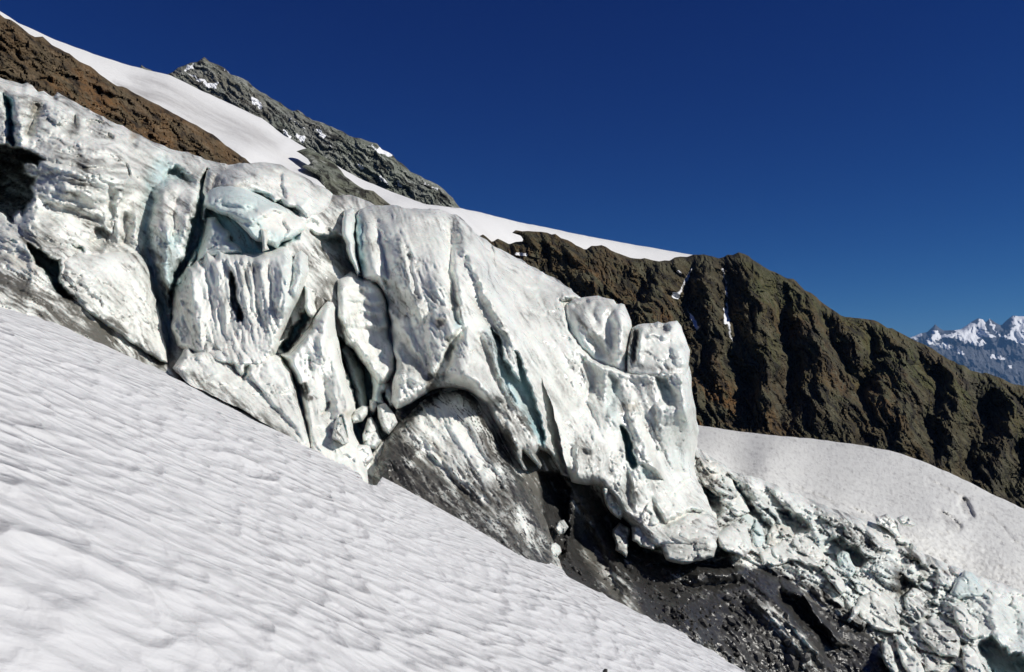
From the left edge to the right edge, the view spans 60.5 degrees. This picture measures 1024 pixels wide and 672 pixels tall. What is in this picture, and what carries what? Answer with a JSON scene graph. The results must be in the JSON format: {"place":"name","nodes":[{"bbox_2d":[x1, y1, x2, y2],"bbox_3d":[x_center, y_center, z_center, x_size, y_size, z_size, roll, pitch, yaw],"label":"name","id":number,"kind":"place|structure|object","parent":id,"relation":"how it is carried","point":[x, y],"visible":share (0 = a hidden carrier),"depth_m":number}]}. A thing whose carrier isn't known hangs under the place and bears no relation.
{"place":"outdoors","nodes":[
{"label":"outdoors","id":0,"kind":"place"},
{"bbox_2d":[140,57,459,207],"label":"mountain","id":1,"kind":"structure","parent":0,"point":[370,162],"depth_m":748.58},
{"bbox_2d":[0,11,690,260],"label":"snowfield","id":2,"kind":"structure","parent":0,"point":[249,137],"depth_m":189.56},
{"bbox_2d":[0,15,248,164],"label":"rock band","id":3,"kind":"object","parent":2,"relation":"on","point":[38,64],"visible":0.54,"depth_m":90.25},
{"bbox_2d":[297,148,389,205],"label":"rock spur","id":4,"kind":"structure","parent":2,"relation":"on","point":[333,178],"depth_m":153.26},
{"bbox_2d":[0,307,744,671],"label":"snow slope","id":5,"kind":"structure","parent":0,"point":[152,519],"depth_m":15.31},
{"bbox_2d":[373,389,561,568],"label":"dirty ice dome","id":6,"kind":"structure","parent":5,"relation":"on","point":[446,451],"depth_m":37.67},
{"bbox_2d":[0,78,1023,671],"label":"glacier","id":7,"kind":"object","parent":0,"point":[76,178],"visible":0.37,"depth_m":46.56},
{"bbox_2d":[58,252,166,362],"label":"ice slab","id":8,"kind":"structure","parent":7,"relation":"on","point":[114,291],"depth_m":37.53},
{"bbox_2d":[197,217,241,260],"bbox_3d":[-15.502,-4.970,46.167,2.490,3.406,6.990,1,-3,-24],"label":"ice bulge","id":9,"kind":"object","parent":7,"relation":"on","point":[215,240],"visible":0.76,"depth_m":44.09},
{"bbox_2d":[170,246,308,366],"bbox_3d":[-13.075,-1.697,42.017,6.801,6.600,12.612,1,-2,-15],"label":"fluted serac","id":10,"kind":"object","parent":7,"relation":"on","point":[220,297],"visible":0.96,"depth_m":39.38},
{"bbox_2d":[173,329,309,447],"bbox_3d":[-11.540,1.805,37.446,5.484,5.408,15.471,1,-3,-22],"label":"ice ledge","id":11,"kind":"object","parent":7,"relation":"on","point":[265,391],"visible":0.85,"depth_m":34.55},
{"bbox_2d":[203,186,306,248],"bbox_3d":[-13.677,-6.659,47.337,5.742,4.663,9.290,1,-3,-17],"label":"ice shelf","id":12,"kind":"object","parent":7,"relation":"attached to","point":[251,214],"visible":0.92,"depth_m":45.43},
{"bbox_2d":[261,229,268,251],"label":"ice pillar","id":13,"kind":"structure","parent":7,"relation":"on","point":[264,239],"depth_m":42.72},
{"bbox_2d":[203,162,332,217],"bbox_3d":[-15.300,-9.042,53.341,8.088,5.186,11.528,0,-2,0],"label":"overhang serac","id":14,"kind":"object","parent":7,"relation":"on","point":[299,193],"visible":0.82,"depth_m":51.34},
{"bbox_2d":[304,286,316,317],"bbox_3d":[-9.711,-1.686,42.283,0.624,1.726,4.239,1,-2,-13],"label":"ice splinter","id":15,"kind":"object","parent":7,"relation":"on","point":[310,308],"visible":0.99,"depth_m":40.92},
{"bbox_2d":[280,301,367,482],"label":"leaning slab","id":16,"kind":"structure","parent":7,"relation":"on","point":[312,357],"depth_m":37.35},
{"bbox_2d":[332,416,348,444],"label":"ice boulder","id":17,"kind":"object","parent":7,"relation":"on","point":[339,434],"visible":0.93,"depth_m":33.53},
{"bbox_2d":[341,208,360,276],"bbox_3d":[-9.722,-5.830,52.623,1.023,5.572,11.471,1,-2,-13],"label":"ice fin","id":18,"kind":"object","parent":7,"relation":"on","point":[348,224],"visible":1,"depth_m":49.66},
{"bbox_2d":[340,344,367,407],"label":"crevasse","id":19,"kind":"structure","parent":7,"relation":"on","point":[355,372],"depth_m":44.23},
{"bbox_2d":[351,405,367,423],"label":"ice boulder","id":20,"kind":"object","parent":7,"relation":"on","point":[359,414],"visible":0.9,"depth_m":38.00},
{"bbox_2d":[357,444,373,466],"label":"ice boulder","id":21,"kind":"object","parent":7,"relation":"on","point":[366,454],"visible":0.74,"depth_m":34.65},
{"bbox_2d":[337,272,395,383],"bbox_3d":[-7.791,-0.610,47.067,3.166,6.490,11.732,0,-2,-11],"label":"ribbed serac","id":22,"kind":"object","parent":7,"relation":"on","point":[362,316],"visible":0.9,"depth_m":44.19},
{"bbox_2d":[362,417,380,448],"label":"ice boulder","id":23,"kind":"object","parent":7,"relation":"on","point":[371,437],"visible":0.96,"depth_m":37.56},
{"bbox_2d":[369,399,376,415],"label":"ice boulder","id":24,"kind":"object","parent":7,"relation":"on","point":[373,407],"visible":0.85,"depth_m":40.28},
{"bbox_2d":[371,376,386,404],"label":"ice slab","id":25,"kind":"structure","parent":7,"relation":"on","point":[378,391],"depth_m":41.78},
{"bbox_2d":[377,403,397,434],"bbox_3d":[-5.675,3.757,40.025,0.920,1.336,4.651,0,-2,-11],"label":"ice boulder","id":26,"kind":"object","parent":7,"relation":"on","point":[387,419],"visible":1,"depth_m":38.50},
{"bbox_2d":[355,205,569,477],"bbox_3d":[-3.283,-0.579,51.880,14.585,18.184,26.593,0,-2,0],"label":"serac","id":27,"kind":"object","parent":7,"relation":"on","point":[456,319],"visible":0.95,"depth_m":45.40},
{"bbox_2d":[551,543,561,556],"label":"ice boulder","id":28,"kind":"object","parent":7,"relation":"on","point":[556,549],"visible":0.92,"depth_m":39.26},
{"bbox_2d":[555,520,567,534],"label":"ice boulder","id":29,"kind":"object","parent":7,"relation":"on","point":[561,527],"visible":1,"depth_m":42.21},
{"bbox_2d":[491,245,719,549],"bbox_3d":[6.045,2.884,58.285,15.226,20.692,28.203,0,-2,0],"label":"serac","id":30,"kind":"object","parent":7,"relation":"on","point":[629,441],"visible":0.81,"depth_m":51.08},
{"bbox_2d":[566,296,631,371],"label":"ice block","id":31,"kind":"structure","parent":30,"relation":"on","point":[600,327],"depth_m":54.57},
{"bbox_2d":[626,321,689,375],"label":"ice block","id":32,"kind":"structure","parent":30,"relation":"on","point":[657,348],"depth_m":54.24},
{"bbox_2d":[602,487,622,519],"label":"ice block","id":33,"kind":"structure","parent":7,"relation":"on","point":[614,509],"depth_m":47.38},
{"bbox_2d":[612,522,629,557],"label":"ice block","id":34,"kind":"structure","parent":7,"relation":"on","point":[620,533],"depth_m":47.47},
{"bbox_2d":[631,526,654,549],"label":"ice block","id":35,"kind":"structure","parent":7,"relation":"on","point":[639,538],"depth_m":46.73},
{"bbox_2d":[637,502,659,524],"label":"ice block","id":36,"kind":"structure","parent":7,"relation":"on","point":[653,518],"depth_m":47.69},
{"bbox_2d":[664,606,670,612],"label":"stone","id":37,"kind":"object","parent":7,"relation":"on","point":[667,609],"visible":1,"depth_m":40.04},
{"bbox_2d":[677,586,684,591],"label":"stone","id":38,"kind":"object","parent":7,"relation":"on","point":[680,589],"visible":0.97,"depth_m":43.66},
{"bbox_2d":[661,518,716,563],"bbox_3d":[9.705,11.165,48.176,2.987,1.942,8.896,-1,-2,12],"label":"ice boulder","id":39,"kind":"object","parent":7,"relation":"on","point":[700,550],"visible":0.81,"depth_m":45.42},
{"bbox_2d":[698,617,707,626],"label":"stone","id":40,"kind":"object","parent":7,"relation":"on","point":[702,621],"visible":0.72,"depth_m":40.87},
{"bbox_2d":[550,503,870,671],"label":"rubble","id":41,"kind":"object","parent":7,"relation":"on","point":[663,572],"visible":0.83,"depth_m":43.18},
{"bbox_2d":[696,457,726,497],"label":"ice block","id":42,"kind":"structure","parent":7,"relation":"on","point":[711,470],"depth_m":60.12},
{"bbox_2d":[723,594,733,600],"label":"stone","id":43,"kind":"object","parent":7,"relation":"on","point":[728,597],"visible":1,"depth_m":44.77},
{"bbox_2d":[726,616,735,624],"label":"stone","id":44,"kind":"object","parent":7,"relation":"on","point":[730,621],"visible":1,"depth_m":42.98},
{"bbox_2d":[717,522,750,557],"bbox_3d":[12.809,11.812,50.752,1.899,1.676,7.960,-1,-2,16],"label":"ice boulder","id":45,"kind":"object","parent":7,"relation":"on","point":[733,538],"visible":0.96,"depth_m":48.72},
{"bbox_2d":[718,476,749,515],"bbox_3d":[14.677,10.690,58.794,2.036,2.143,7.369,0,-2,5],"label":"ice boulder","id":46,"kind":"object","parent":7,"relation":"on","point":[740,508],"visible":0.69,"depth_m":56.69},
{"bbox_2d":[740,514,764,553],"bbox_3d":[15.058,12.332,55.047,1.506,1.943,7.519,-1,-2,13],"label":"ice boulder","id":47,"kind":"object","parent":7,"relation":"on","point":[757,534],"visible":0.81,"depth_m":53.82},
{"bbox_2d":[753,652,762,661],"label":"stone","id":48,"kind":"object","parent":7,"relation":"on","point":[758,657],"visible":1,"depth_m":41.68},
{"bbox_2d":[756,635,762,641],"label":"stone","id":49,"kind":"object","parent":7,"relation":"on","point":[759,638],"visible":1,"depth_m":42.81},
{"bbox_2d":[767,656,773,662],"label":"stone","id":50,"kind":"object","parent":7,"relation":"on","point":[769,659],"visible":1,"depth_m":42.16},
{"bbox_2d":[770,641,778,648],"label":"stone","id":51,"kind":"object","parent":7,"relation":"on","point":[774,645],"visible":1,"depth_m":42.93},
{"bbox_2d":[775,661,780,667],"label":"stone","id":52,"kind":"object","parent":7,"relation":"on","point":[778,664],"visible":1,"depth_m":42.16},
{"bbox_2d":[767,524,793,545],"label":"ice block","id":53,"kind":"structure","parent":7,"relation":"on","point":[774,537],"depth_m":55.33},
{"bbox_2d":[783,638,791,646],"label":"stone","id":54,"kind":"object","parent":7,"relation":"on","point":[787,641],"visible":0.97,"depth_m":43.13},
{"bbox_2d":[784,654,794,661],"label":"stone","id":55,"kind":"object","parent":7,"relation":"on","point":[789,658],"visible":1,"depth_m":42.79},
{"bbox_2d":[785,647,796,655],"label":"stone","id":56,"kind":"object","parent":7,"relation":"on","point":[791,651],"visible":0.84,"depth_m":43.08},
{"bbox_2d":[785,660,798,671],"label":"stone","id":57,"kind":"object","parent":7,"relation":"on","point":[793,665],"visible":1,"depth_m":42.63},
{"bbox_2d":[759,534,826,567],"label":"ice block","id":58,"kind":"structure","parent":7,"relation":"on","point":[777,554],"depth_m":52.87},
{"bbox_2d":[801,653,810,662],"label":"stone","id":59,"kind":"object","parent":7,"relation":"on","point":[805,657],"visible":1,"depth_m":42.87},
{"bbox_2d":[822,565,845,593],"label":"ice block","id":60,"kind":"structure","parent":7,"relation":"on","point":[835,580],"depth_m":50.46},
{"bbox_2d":[837,550,855,576],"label":"ice block","id":61,"kind":"structure","parent":7,"relation":"on","point":[846,565],"depth_m":53.77},
{"bbox_2d":[847,606,859,622],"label":"ice block","id":62,"kind":"structure","parent":7,"relation":"on","point":[855,611],"depth_m":47.85},
{"bbox_2d":[854,567,884,595],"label":"ice block","id":63,"kind":"structure","parent":7,"relation":"on","point":[875,586],"depth_m":53.12},
{"bbox_2d":[856,590,900,632],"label":"ice block","id":64,"kind":"structure","parent":7,"relation":"on","point":[877,612],"depth_m":50.00},
{"bbox_2d":[875,513,900,537],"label":"ice block","id":65,"kind":"structure","parent":7,"relation":"on","point":[888,522],"depth_m":62.26},
{"bbox_2d":[881,637,898,671],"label":"ice block","id":66,"kind":"structure","parent":7,"relation":"on","point":[888,658],"depth_m":45.53},
{"bbox_2d":[895,634,924,671],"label":"ice block","id":67,"kind":"structure","parent":7,"relation":"on","point":[910,661],"depth_m":45.68},
{"bbox_2d":[904,588,930,618],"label":"ice block","id":68,"kind":"structure","parent":7,"relation":"on","point":[917,603],"depth_m":52.50},
{"bbox_2d":[919,617,960,658],"bbox_3d":[24.453,17.227,50.202,2.171,2.015,8.575,-1,-3,26],"label":"ice boulder","id":69,"kind":"object","parent":7,"relation":"on","point":[940,638],"visible":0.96,"depth_m":48.59},
{"bbox_2d":[923,653,957,671],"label":"ice block","id":70,"kind":"structure","parent":7,"relation":"on","point":[934,665],"depth_m":45.98},
{"bbox_2d":[953,606,978,639],"bbox_3d":[27.284,17.157,52.835,1.420,2.031,8.376,-1,-3,25],"label":"ice boulder","id":71,"kind":"object","parent":7,"relation":"on","point":[966,623],"visible":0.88,"depth_m":50.77},
{"bbox_2d":[949,570,985,599],"bbox_3d":[29.964,16.422,57.512,2.027,1.627,7.800,-2,-3,33],"label":"ice boulder","id":72,"kind":"object","parent":7,"relation":"on","point":[966,583],"visible":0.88,"depth_m":55.88},
{"bbox_2d":[961,644,984,671],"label":"ice boulder","id":73,"kind":"object","parent":7,"relation":"on","point":[971,662],"visible":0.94,"depth_m":46.15},
{"bbox_2d":[0,0,1023,337],"label":"sky","id":74,"kind":"structure","parent":0,"point":[868,155]},
{"bbox_2d":[480,230,1023,508],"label":"rocky hill","id":75,"kind":"structure","parent":0,"point":[773,353],"depth_m":329.97},
{"bbox_2d":[697,425,1023,590],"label":"snow tongue","id":76,"kind":"object","parent":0,"point":[966,525],"visible":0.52,"depth_m":85.55},
{"bbox_2d":[897,515,915,526],"bbox_3d":[28.924,13.560,64.334,1.312,1.004,4.875,-1,-3,26],"label":"ice block","id":77,"kind":"object","parent":76,"relation":"on","point":[903,520],"depth_m":62.73},
{"bbox_2d":[910,316,1023,385],"bbox_3d":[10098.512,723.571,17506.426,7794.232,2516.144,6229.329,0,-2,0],"label":"mountains","id":78,"kind":"structure","parent":0,"point":[990,346],"depth_m":16101.32}
]}

